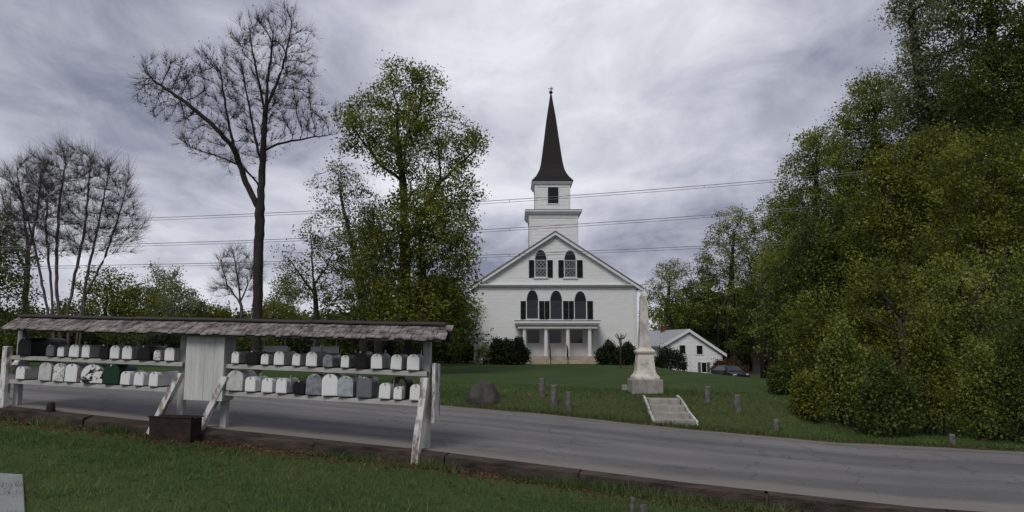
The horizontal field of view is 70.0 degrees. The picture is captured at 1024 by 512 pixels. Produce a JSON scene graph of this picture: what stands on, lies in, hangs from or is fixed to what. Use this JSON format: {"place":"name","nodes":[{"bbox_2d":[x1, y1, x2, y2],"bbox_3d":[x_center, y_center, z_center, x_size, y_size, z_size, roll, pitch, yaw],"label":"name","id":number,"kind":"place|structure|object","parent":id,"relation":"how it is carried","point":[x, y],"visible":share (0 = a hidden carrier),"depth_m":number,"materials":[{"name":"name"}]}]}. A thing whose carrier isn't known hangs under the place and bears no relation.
{"place":"outdoors","nodes":[
{"label":"outdoors","id":0,"kind":"place"},
{"bbox_2d":[0,166,921,224],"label":"utility wire","id":1,"kind":"object","parent":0,"point":[445,203],"visible":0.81,"depth_m":38.41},
{"bbox_2d":[0,374,1023,511],"bbox_3d":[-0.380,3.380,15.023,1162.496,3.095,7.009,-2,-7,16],"label":"road","id":2,"kind":"structure","parent":0,"point":[957,479],"depth_m":13.24,"materials":[{"name":"asphalt"}]},
{"bbox_2d":[0,361,1023,511],"bbox_3d":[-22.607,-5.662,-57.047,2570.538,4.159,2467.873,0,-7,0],"label":"ground","id":3,"kind":"structure","parent":0,"point":[592,376],"depth_m":11.05,"materials":[{"name":"green plant"}]},
{"bbox_2d":[0,473,24,511],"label":"paving slab","id":4,"kind":"structure","parent":3,"relation":"on","point":[11,503],"depth_m":8.04,"materials":[{"name":"concrete"}]},
{"bbox_2d":[0,324,47,361],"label":"shrub","id":5,"kind":"object","parent":3,"relation":"on","point":[8,338],"visible":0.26,"depth_m":60.18,"materials":[{"name":"green plant"}]},
{"bbox_2d":[0,206,49,321],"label":"leafy tree","id":6,"kind":"object","parent":3,"relation":"on","point":[11,274],"visible":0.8,"depth_m":48.34,"materials":[{"name":"green plant"}]},
{"bbox_2d":[0,141,71,365],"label":"bare tree","id":7,"kind":"object","parent":3,"relation":"on","point":[6,190],"visible":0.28,"depth_m":52.34,"materials":[{"name":"brown plant"}]},
{"bbox_2d":[0,406,92,426],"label":"edge timber","id":8,"kind":"object","parent":3,"relation":"on","point":[32,413],"visible":0.49,"depth_m":13.68,"materials":[{"name":"wood"}]},
{"bbox_2d":[0,295,112,361],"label":"leafy tree","id":9,"kind":"object","parent":3,"relation":"on","point":[73,309],"visible":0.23,"depth_m":61.16,"materials":[{"name":"green plant"}]},
{"bbox_2d":[0,124,159,362],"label":"bare tree","id":10,"kind":"object","parent":3,"relation":"on","point":[58,192],"visible":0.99,"depth_m":46.12,"materials":[{"name":"brown plant"}]},
{"bbox_2d":[68,266,149,336],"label":"leafy tree","id":11,"kind":"object","parent":3,"relation":"on","point":[103,302],"visible":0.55,"depth_m":74.84,"materials":[{"name":"green plant"}]},
{"bbox_2d":[84,415,148,432],"bbox_3d":[-6.705,3.116,13.127,2.250,0.429,0.219,-2,-7,16],"label":"edge timber","id":12,"kind":"object","parent":3,"relation":"on","point":[92,421],"visible":0.29,"depth_m":13.22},
{"bbox_2d":[91,333,150,345],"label":"shrub","id":13,"kind":"object","parent":3,"relation":"on","point":[126,339],"visible":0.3,"depth_m":66.20,"materials":[{"name":"green plant"}]},
{"bbox_2d":[104,279,169,335],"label":"leafy tree","id":14,"kind":"object","parent":3,"relation":"on","point":[139,289],"visible":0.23,"depth_m":79.77,"materials":[{"name":"green plant"}]},
{"bbox_2d":[129,334,180,347],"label":"shrub","id":15,"kind":"object","parent":3,"relation":"on","point":[171,341],"visible":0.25,"depth_m":60.09,"materials":[{"name":"green plant"}]},
{"bbox_2d":[136,258,187,316],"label":"leafy tree","id":16,"kind":"object","parent":3,"relation":"on","point":[174,274],"visible":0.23,"depth_m":95.05,"materials":[{"name":"green plant"}]},
{"bbox_2d":[148,414,203,442],"bbox_3d":[-5.772,2.972,12.526,0.902,0.462,0.305,-2,-7,16],"label":"planter box","id":17,"kind":"object","parent":3,"relation":"on","point":[181,428],"visible":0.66,"depth_m":12.41,"materials":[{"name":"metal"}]},
{"bbox_2d":[139,277,214,336],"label":"leafy tree","id":18,"kind":"object","parent":3,"relation":"on","point":[185,309],"visible":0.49,"depth_m":89.19,"materials":[{"name":"green plant"}]},
{"bbox_2d":[198,298,236,317],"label":"leafy tree","id":19,"kind":"object","parent":3,"relation":"on","point":[218,312],"visible":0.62,"depth_m":94.23,"materials":[{"name":"green plant"}]},
{"bbox_2d":[0,314,454,462],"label":"mailbox shelter","id":20,"kind":"object","parent":3,"relation":"on","point":[207,350],"visible":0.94,"depth_m":12.86,"materials":[{"name":"white wood"}]},
{"bbox_2d":[15,366,39,379],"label":"mailbox","id":21,"kind":"object","parent":20,"relation":"on","point":[27,372],"visible":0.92,"depth_m":14.15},
{"bbox_2d":[17,338,66,355],"bbox_3d":[-9.357,1.808,14.583,0.284,0.355,0.995,-1,-7,7],"label":"mailbox","id":22,"kind":"object","parent":20,"relation":"on","point":[32,346],"visible":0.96,"depth_m":14.24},
{"bbox_2d":[64,363,94,382],"bbox_3d":[-8.269,2.231,14.028,0.234,0.370,0.645,2,-7,3],"label":"mailbox","id":23,"kind":"object","parent":20,"relation":"on","point":[73,372],"visible":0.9,"depth_m":13.74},
{"bbox_2d":[80,364,113,383],"bbox_3d":[-7.793,2.224,13.864,0.420,0.370,0.595,1,-7,4],"label":"mailbox","id":24,"kind":"object","parent":20,"relation":"on","point":[91,374],"visible":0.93,"depth_m":13.59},
{"bbox_2d":[80,365,102,382],"bbox_3d":[-7.816,2.191,13.593,0.420,0.337,0.043,1,-7,4],"label":"door","id":25,"kind":"structure","parent":24,"relation":"in","point":[91,373],"depth_m":13.59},
{"bbox_2d":[102,364,137,384],"bbox_3d":[-7.374,2.222,13.766,0.306,0.380,0.645,0,-7,3],"label":"mailbox","id":26,"kind":"object","parent":20,"relation":"on","point":[112,373],"visible":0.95,"depth_m":13.47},
{"bbox_2d":[102,364,119,383],"bbox_3d":[-7.387,2.177,13.467,0.305,0.358,0.043,0,-7,3],"label":"door","id":27,"kind":"structure","parent":26,"relation":"in","point":[111,373],"depth_m":13.46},
{"bbox_2d":[148,371,178,386],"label":"mailbox","id":28,"kind":"object","parent":20,"relation":"on","point":[160,379],"visible":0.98,"depth_m":13.31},
{"bbox_2d":[226,370,255,391],"bbox_3d":[-4.814,2.216,13.025,0.284,0.366,0.665,1,-8,2],"label":"mailbox","id":29,"kind":"object","parent":20,"relation":"on","point":[236,381],"visible":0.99,"depth_m":12.72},
{"bbox_2d":[226,370,242,390],"bbox_3d":[-4.828,2.167,12.719,0.284,0.348,0.043,1,-8,2],"label":"door","id":30,"kind":"structure","parent":29,"relation":"in","point":[235,380],"depth_m":12.71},
{"bbox_2d":[276,374,298,393],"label":"mailbox","id":31,"kind":"object","parent":20,"relation":"on","point":[284,385],"visible":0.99,"depth_m":12.46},
{"bbox_2d":[305,373,326,395],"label":"mailbox","id":32,"kind":"object","parent":20,"relation":"on","point":[313,384],"visible":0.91,"depth_m":12.28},
{"bbox_2d":[305,374,321,394],"bbox_3d":[-3.330,2.155,12.281,0.263,0.348,0.043,2,-7,2],"label":"door","id":33,"kind":"structure","parent":32,"relation":"in","point":[313,382],"depth_m":12.28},
{"bbox_2d":[321,373,344,396],"bbox_3d":[-3.027,2.192,12.465,0.273,0.376,0.595,-1,-7,3],"label":"mailbox","id":34,"kind":"object","parent":20,"relation":"on","point":[329,384],"visible":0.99,"depth_m":12.19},
{"bbox_2d":[321,374,337,395],"bbox_3d":[-3.042,2.153,12.192,0.273,0.358,0.043,-1,-7,3],"label":"door","id":35,"kind":"structure","parent":34,"relation":"in","point":[329,382],"depth_m":12.19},
{"bbox_2d":[337,375,361,397],"bbox_3d":[-2.728,2.191,12.381,0.276,0.370,0.595,0,-7,7],"label":"mailbox","id":36,"kind":"object","parent":20,"relation":"on","point":[346,386],"visible":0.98,"depth_m":12.11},
{"bbox_2d":[337,376,352,396],"bbox_3d":[-2.761,2.161,12.107,0.273,0.337,0.043,0,-7,7],"label":"door","id":37,"kind":"structure","parent":36,"relation":"in","point":[345,383],"depth_m":12.10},
{"bbox_2d":[354,351,372,368],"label":"mailbox","id":38,"kind":"object","parent":20,"relation":"on","point":[362,359],"visible":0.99,"depth_m":12.10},
{"bbox_2d":[356,376,379,398],"bbox_3d":[-2.418,2.203,12.302,0.252,0.355,0.625,1,-7,2],"label":"mailbox","id":39,"kind":"object","parent":20,"relation":"on","point":[367,387],"visible":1,"depth_m":12.02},
{"bbox_2d":[356,377,371,397],"bbox_3d":[-2.430,2.158,12.015,0.252,0.337,0.043,1,-7,2],"label":"door","id":40,"kind":"structure","parent":39,"relation":"in","point":[364,384],"depth_m":12.01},
{"bbox_2d":[371,349,390,369],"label":"mailbox","id":41,"kind":"object","parent":20,"relation":"on","point":[380,361],"visible":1,"depth_m":12.02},
{"bbox_2d":[126,0,349,373],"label":"bare tree","id":42,"kind":"object","parent":3,"relation":"on","point":[259,206],"visible":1,"depth_m":34.84,"materials":[{"name":"brown plant"}]},
{"bbox_2d":[204,237,271,317],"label":"bare tree","id":43,"kind":"object","parent":3,"relation":"on","point":[227,287],"visible":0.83,"depth_m":88.07,"materials":[{"name":"brown plant"}]},
{"bbox_2d":[200,427,317,451],"bbox_3d":[-4.436,3.169,12.451,2.443,0.431,0.224,-2,-7,16],"label":"edge timber","id":44,"kind":"object","parent":3,"relation":"on","point":[264,439],"visible":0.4,"depth_m":12.37,"materials":[{"name":"wood"}]},
{"bbox_2d":[236,337,284,353],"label":"shrub","id":45,"kind":"object","parent":3,"relation":"on","point":[243,343],"visible":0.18,"depth_m":63.12,"materials":[{"name":"green plant"}]},
{"bbox_2d":[242,297,305,339],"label":"leafy tree","id":46,"kind":"object","parent":3,"relation":"on","point":[265,311],"visible":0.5,"depth_m":84.09,"materials":[{"name":"green plant"}]},
{"bbox_2d":[265,276,308,346],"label":"leafy tree","id":47,"kind":"object","parent":3,"relation":"on","point":[290,290],"visible":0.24,"depth_m":94.64,"materials":[{"name":"green plant"}]},
{"bbox_2d":[268,338,322,353],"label":"shrub","id":48,"kind":"object","parent":3,"relation":"on","point":[295,344],"visible":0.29,"depth_m":65.78,"materials":[{"name":"green plant"}]},
{"bbox_2d":[265,218,365,372],"bbox_3d":[-10.871,2.155,39.998,5.180,8.691,4.177,3,-8,-22],"label":"maple tree","id":49,"kind":"object","parent":3,"relation":"on","point":[315,291],"visible":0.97,"depth_m":40.00,"materials":[{"name":"green plant"}]},
{"bbox_2d":[305,292,383,354],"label":"leafy tree","id":50,"kind":"object","parent":3,"relation":"on","point":[332,316],"visible":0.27,"depth_m":58.95,"materials":[{"name":"green plant"}]},
{"bbox_2d":[303,156,391,350],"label":"maple tree","id":51,"kind":"object","parent":3,"relation":"on","point":[363,344],"visible":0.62,"depth_m":42.33,"materials":[{"name":"green plant"}]},
{"bbox_2d":[309,339,385,355],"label":"shrub","id":52,"kind":"object","parent":3,"relation":"on","point":[344,347],"visible":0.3,"depth_m":59.78,"materials":[{"name":"green plant"}]},
{"bbox_2d":[333,202,414,353],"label":"maple tree","id":53,"kind":"object","parent":3,"relation":"on","point":[378,347],"visible":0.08,"depth_m":49.74,"materials":[{"name":"green plant"}]},
{"bbox_2d":[313,439,447,465],"bbox_3d":[-2.138,3.220,11.772,2.284,0.431,0.218,-2,-7,16],"label":"edge timber","id":54,"kind":"object","parent":3,"relation":"on","point":[398,454],"visible":0.53,"depth_m":11.73,"materials":[{"name":"wood"}]},
{"bbox_2d":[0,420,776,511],"bbox_3d":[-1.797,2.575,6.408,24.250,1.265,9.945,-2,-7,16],"label":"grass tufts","id":55,"kind":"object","parent":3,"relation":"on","point":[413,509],"visible":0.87,"depth_m":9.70,"materials":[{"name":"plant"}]},
{"bbox_2d":[323,180,487,374],"bbox_3d":[-5.519,1.163,37.800,8.588,10.165,6.279,0,-7,0],"label":"maple tree","id":56,"kind":"object","parent":3,"relation":"on","point":[421,290],"visible":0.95,"depth_m":37.11,"materials":[{"name":"green plant"}]},
{"bbox_2d":[328,50,492,355],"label":"maple tree","id":57,"kind":"object","parent":3,"relation":"on","point":[397,146],"visible":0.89,"depth_m":40.60,"materials":[{"name":"green plant"}]},
{"bbox_2d":[391,268,492,362],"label":"leafy tree","id":58,"kind":"object","parent":3,"relation":"on","point":[443,345],"visible":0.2,"depth_m":55.15,"materials":[{"name":"green plant"}]},
{"bbox_2d":[436,289,493,363],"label":"leafy tree","id":59,"kind":"object","parent":3,"relation":"on","point":[464,342],"visible":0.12,"depth_m":61.36,"materials":[{"name":"green plant"}]},
{"bbox_2d":[466,380,499,404],"bbox_3d":[-0.782,3.810,19.935,0.947,0.882,1.066,0,-7,0],"label":"boulder","id":60,"kind":"object","parent":3,"relation":"on","point":[482,392],"visible":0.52,"depth_m":19.57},
{"bbox_2d":[487,336,511,364],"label":"shrub","id":61,"kind":"object","parent":3,"relation":"on","point":[496,349],"visible":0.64,"depth_m":57.82,"materials":[{"name":"green plant"}]},
{"bbox_2d":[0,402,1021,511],"bbox_3d":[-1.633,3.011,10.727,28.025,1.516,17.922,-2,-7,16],"label":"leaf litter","id":62,"kind":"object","parent":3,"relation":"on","point":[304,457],"visible":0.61,"depth_m":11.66,"materials":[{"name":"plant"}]},
{"bbox_2d":[445,453,580,483],"bbox_3d":[-0.008,3.291,11.142,2.101,0.454,0.210,-2,-7,16],"label":"edge timber","id":63,"kind":"object","parent":3,"relation":"on","point":[481,464],"visible":0.48,"depth_m":11.09,"materials":[{"name":"wood"}]},
{"bbox_2d":[501,336,530,364],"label":"shrub","id":64,"kind":"object","parent":3,"relation":"on","point":[517,351],"visible":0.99,"depth_m":57.29,"materials":[{"name":"green plant"}]},
{"bbox_2d":[469,88,642,364],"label":"church","id":65,"kind":"structure","parent":3,"relation":"on","point":[569,307],"depth_m":63.03,"materials":[{"name":"wood"}]},
{"bbox_2d":[525,289,539,319],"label":"window","id":66,"kind":"structure","parent":65,"relation":"in","point":[532,297],"depth_m":62.89,"materials":[{"name":"grey glass"}]},
{"bbox_2d":[526,329,540,355],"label":"door","id":67,"kind":"structure","parent":65,"relation":"in","point":[533,336],"depth_m":62.50,"materials":[{"name":"white glass"}]},
{"bbox_2d":[533,248,547,278],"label":"window","id":68,"kind":"structure","parent":65,"relation":"in","point":[540,262],"depth_m":63.32,"materials":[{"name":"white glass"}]},
{"bbox_2d":[548,329,561,355],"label":"door","id":69,"kind":"structure","parent":65,"relation":"in","point":[554,335],"depth_m":62.50,"materials":[{"name":"white glass"}]},
{"bbox_2d":[549,290,562,319],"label":"window","id":70,"kind":"structure","parent":65,"relation":"in","point":[556,298],"depth_m":62.89,"materials":[{"name":"grey glass"}]},
{"bbox_2d":[563,249,577,278],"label":"window","id":71,"kind":"structure","parent":65,"relation":"in","point":[570,259],"depth_m":63.32,"materials":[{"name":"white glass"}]},
{"bbox_2d":[570,329,583,355],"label":"door","id":72,"kind":"structure","parent":65,"relation":"in","point":[576,335],"depth_m":62.50,"materials":[{"name":"white glass"}]},
{"bbox_2d":[573,290,587,319],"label":"window","id":73,"kind":"structure","parent":65,"relation":"in","point":[580,299],"depth_m":62.89,"materials":[{"name":"grey glass"}]},
{"bbox_2d":[592,337,618,364],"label":"shrub","id":74,"kind":"object","parent":3,"relation":"on","point":[604,353],"visible":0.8,"depth_m":56.97,"materials":[{"name":"green plant"}]},
{"bbox_2d":[611,341,635,364],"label":"shrub","id":75,"kind":"object","parent":3,"relation":"on","point":[628,354],"visible":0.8,"depth_m":55.96,"materials":[{"name":"green plant"}]},
{"bbox_2d":[628,292,662,393],"bbox_3d":[3.770,2.587,20.840,0.857,3.140,0.857,0,-7,0],"label":"obelisk monument","id":76,"kind":"object","parent":3,"relation":"on","point":[644,378],"visible":0.91,"depth_m":20.56,"materials":[{"name":"stone"}]},
{"bbox_2d":[643,395,697,425],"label":"stone steps","id":77,"kind":"structure","parent":3,"relation":"on","point":[667,409],"depth_m":18.48,"materials":[{"name":"stone"}]},
{"bbox_2d":[638,257,706,330],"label":"woodland tree","id":78,"kind":"object","parent":3,"relation":"on","point":[668,309],"visible":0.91,"depth_m":99.27,"materials":[{"name":"green plant"}]},
{"bbox_2d":[580,470,765,507],"bbox_3d":[2.259,3.374,10.462,2.580,0.471,0.216,-2,-7,16],"label":"edge timber","id":79,"kind":"object","parent":3,"relation":"on","point":[731,494],"visible":0.58,"depth_m":10.36,"materials":[{"name":"wood"}]},
{"bbox_2d":[654,342,691,370],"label":"shrub","id":80,"kind":"object","parent":3,"relation":"on","point":[665,356],"visible":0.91,"depth_m":64.66,"materials":[{"name":"green plant"}]},
{"bbox_2d":[650,326,726,373],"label":"cottage","id":81,"kind":"structure","parent":3,"relation":"on","point":[700,351],"depth_m":83.30,"materials":[{"name":"white wood"}]},
{"bbox_2d":[656,249,742,346],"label":"woodland tree","id":82,"kind":"object","parent":3,"relation":"on","point":[694,327],"visible":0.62,"depth_m":101.08,"materials":[{"name":"green plant"}]},
{"bbox_2d":[648,280,796,369],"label":"distant woods","id":83,"kind":"object","parent":3,"relation":"on","point":[747,361],"visible":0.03,"depth_m":108.33,"materials":[{"name":"green plant"}]},
{"bbox_2d":[712,365,749,376],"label":"parked car","id":84,"kind":"object","parent":3,"relation":"on","point":[731,370],"visible":0.57,"depth_m":74.36,"materials":[{"name":"paint"}]},
{"bbox_2d":[692,203,774,361],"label":"woodland tree","id":85,"kind":"object","parent":3,"relation":"on","point":[733,267],"visible":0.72,"depth_m":99.80,"materials":[{"name":"green plant"}]},
{"bbox_2d":[720,236,781,373],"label":"woodland tree","id":86,"kind":"object","parent":3,"relation":"on","point":[756,360],"visible":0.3,"depth_m":96.11,"materials":[{"name":"green plant"}]},
{"bbox_2d":[758,269,777,378],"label":"tree stem","id":87,"kind":"object","parent":3,"relation":"on","point":[763,364],"visible":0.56,"depth_m":45.53,"materials":[{"name":"brown plant"}]},
{"bbox_2d":[747,192,810,363],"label":"woodland tree","id":88,"kind":"object","parent":3,"relation":"on","point":[766,219],"visible":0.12,"depth_m":56.61,"materials":[{"name":"green plant"}]},
{"bbox_2d":[762,357,797,395],"bbox_3d":[9.528,4.274,25.689,1.298,1.445,1.281,4,-8,-29],"label":"shrub","id":89,"kind":"object","parent":3,"relation":"on","point":[777,383],"visible":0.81,"depth_m":25.43,"materials":[{"name":"green plant"}]},
{"bbox_2d":[750,116,860,300],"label":"woodland tree","id":90,"kind":"object","parent":3,"relation":"on","point":[810,143],"visible":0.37,"depth_m":52.57,"materials":[{"name":"green plant"}]},
{"bbox_2d":[783,367,832,421],"bbox_3d":[7.393,3.479,18.288,1.106,1.390,1.049,5,-9,-36],"label":"shrub","id":91,"kind":"object","parent":3,"relation":"on","point":[807,396],"visible":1,"depth_m":18.11,"materials":[{"name":"green plant"}]},
{"bbox_2d":[745,191,894,374],"bbox_3d":[15.272,1.529,36.112,7.776,9.782,5.067,0,-7,0],"label":"woodland tree","id":92,"kind":"object","parent":3,"relation":"on","point":[822,250],"visible":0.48,"depth_m":35.71,"materials":[{"name":"green plant"}]},
{"bbox_2d":[761,279,898,393],"bbox_3d":[11.335,3.520,25.687,5.190,5.474,3.669,0,-7,0],"label":"woodland tree","id":93,"kind":"object","parent":3,"relation":"on","point":[816,332],"visible":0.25,"depth_m":25.64,"materials":[{"name":"green plant"}]},
{"bbox_2d":[810,302,874,429],"bbox_3d":[8.450,2.763,18.602,1.746,3.216,1.390,0,-7,0],"label":"shrub","id":94,"kind":"object","parent":3,"relation":"on","point":[832,354],"visible":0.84,"depth_m":18.40,"materials":[{"name":"green plant"}]},
{"bbox_2d":[768,491,946,511],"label":"edge timber","id":95,"kind":"object","parent":3,"relation":"on","point":[822,504],"visible":0.99,"depth_m":9.81,"materials":[{"name":"wood"}]},
{"bbox_2d":[781,213,942,378],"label":"woodland tree","id":96,"kind":"object","parent":3,"relation":"on","point":[868,282],"depth_m":41.10,"materials":[{"name":"green plant"}]},
{"bbox_2d":[814,58,916,251],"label":"woodland tree","id":97,"kind":"object","parent":3,"relation":"on","point":[875,124],"visible":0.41,"depth_m":45.76,"materials":[{"name":"green plant"}]},
{"bbox_2d":[848,345,927,437],"bbox_3d":[8.985,3.260,17.540,1.618,2.251,1.549,-5,-9,38],"label":"shrub","id":98,"kind":"object","parent":3,"relation":"on","point":[886,385],"visible":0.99,"depth_m":17.27,"materials":[{"name":"green plant"}]},
{"bbox_2d":[859,283,935,404],"bbox_3d":[11.434,2.801,21.425,2.262,4.027,0.414,0,-7,0],"label":"tree stem","id":99,"kind":"object","parent":3,"relation":"on","point":[900,320],"visible":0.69,"depth_m":21.42,"materials":[{"name":"brown plant"}]},
{"bbox_2d":[821,115,985,381],"bbox_3d":[18.227,-0.214,33.402,7.710,12.506,4.986,0,-7,0],"label":"woodland tree","id":100,"kind":"object","parent":3,"relation":"on","point":[904,178],"visible":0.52,"depth_m":33.05,"materials":[{"name":"green plant"}]},
{"bbox_2d":[827,248,994,406],"bbox_3d":[12.848,2.814,23.812,5.105,6.203,3.820,0,-7,0],"label":"woodland tree","id":101,"kind":"object","parent":3,"relation":"on","point":[889,341],"visible":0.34,"depth_m":23.75,"materials":[{"name":"green plant"}]},
{"bbox_2d":[897,293,964,436],"bbox_3d":[10.191,2.682,17.901,1.613,3.554,1.412,2,-7,-17],"label":"shrub","id":102,"kind":"object","parent":3,"relation":"on","point":[916,343],"visible":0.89,"depth_m":17.71,"materials":[{"name":"green plant"}]},
{"bbox_2d":[868,0,1015,371],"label":"woodland tree","id":103,"kind":"object","parent":3,"relation":"on","point":[920,98],"visible":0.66,"depth_m":39.17,"materials":[{"name":"green plant"}]},
{"bbox_2d":[895,90,1023,385],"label":"woodland tree","id":104,"kind":"object","parent":3,"relation":"on","point":[916,131],"visible":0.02,"depth_m":39.41,"materials":[{"name":"green plant"}]},
{"bbox_2d":[0,196,927,248],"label":"utility wire","id":105,"kind":"object","parent":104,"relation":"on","point":[424,232],"visible":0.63,"depth_m":39.24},
{"bbox_2d":[0,234,940,268],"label":"utility wire","id":106,"kind":"object","parent":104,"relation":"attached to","point":[385,258],"visible":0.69,"depth_m":40.46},
{"bbox_2d":[901,242,1023,415],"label":"woodland tree","id":107,"kind":"object","parent":3,"relation":"on","point":[976,319],"visible":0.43,"depth_m":21.77,"materials":[{"name":"green plant"}]},
{"bbox_2d":[902,122,1023,361],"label":"woodland tree","id":108,"kind":"object","parent":3,"relation":"on","point":[984,230],"visible":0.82,"depth_m":27.05,"materials":[{"name":"green plant"}]},
{"bbox_2d":[923,0,1023,384],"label":"woodland tree","id":109,"kind":"object","parent":3,"relation":"on","point":[991,63],"visible":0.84,"depth_m":33.88,"materials":[{"name":"green plant"}]},
{"bbox_2d":[948,329,1023,441],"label":"shrub","id":110,"kind":"object","parent":3,"relation":"on","point":[971,380],"visible":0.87,"depth_m":17.04,"materials":[{"name":"green plant"}]},
{"bbox_2d":[986,292,1023,443],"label":"shrub","id":111,"kind":"object","parent":3,"relation":"on","point":[1016,327],"visible":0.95,"depth_m":16.64,"materials":[{"name":"green plant"}]},
{"bbox_2d":[0,0,1023,330],"label":"sky","id":112,"kind":"structure","parent":0,"point":[647,94],"materials":[{"name":"grey"}]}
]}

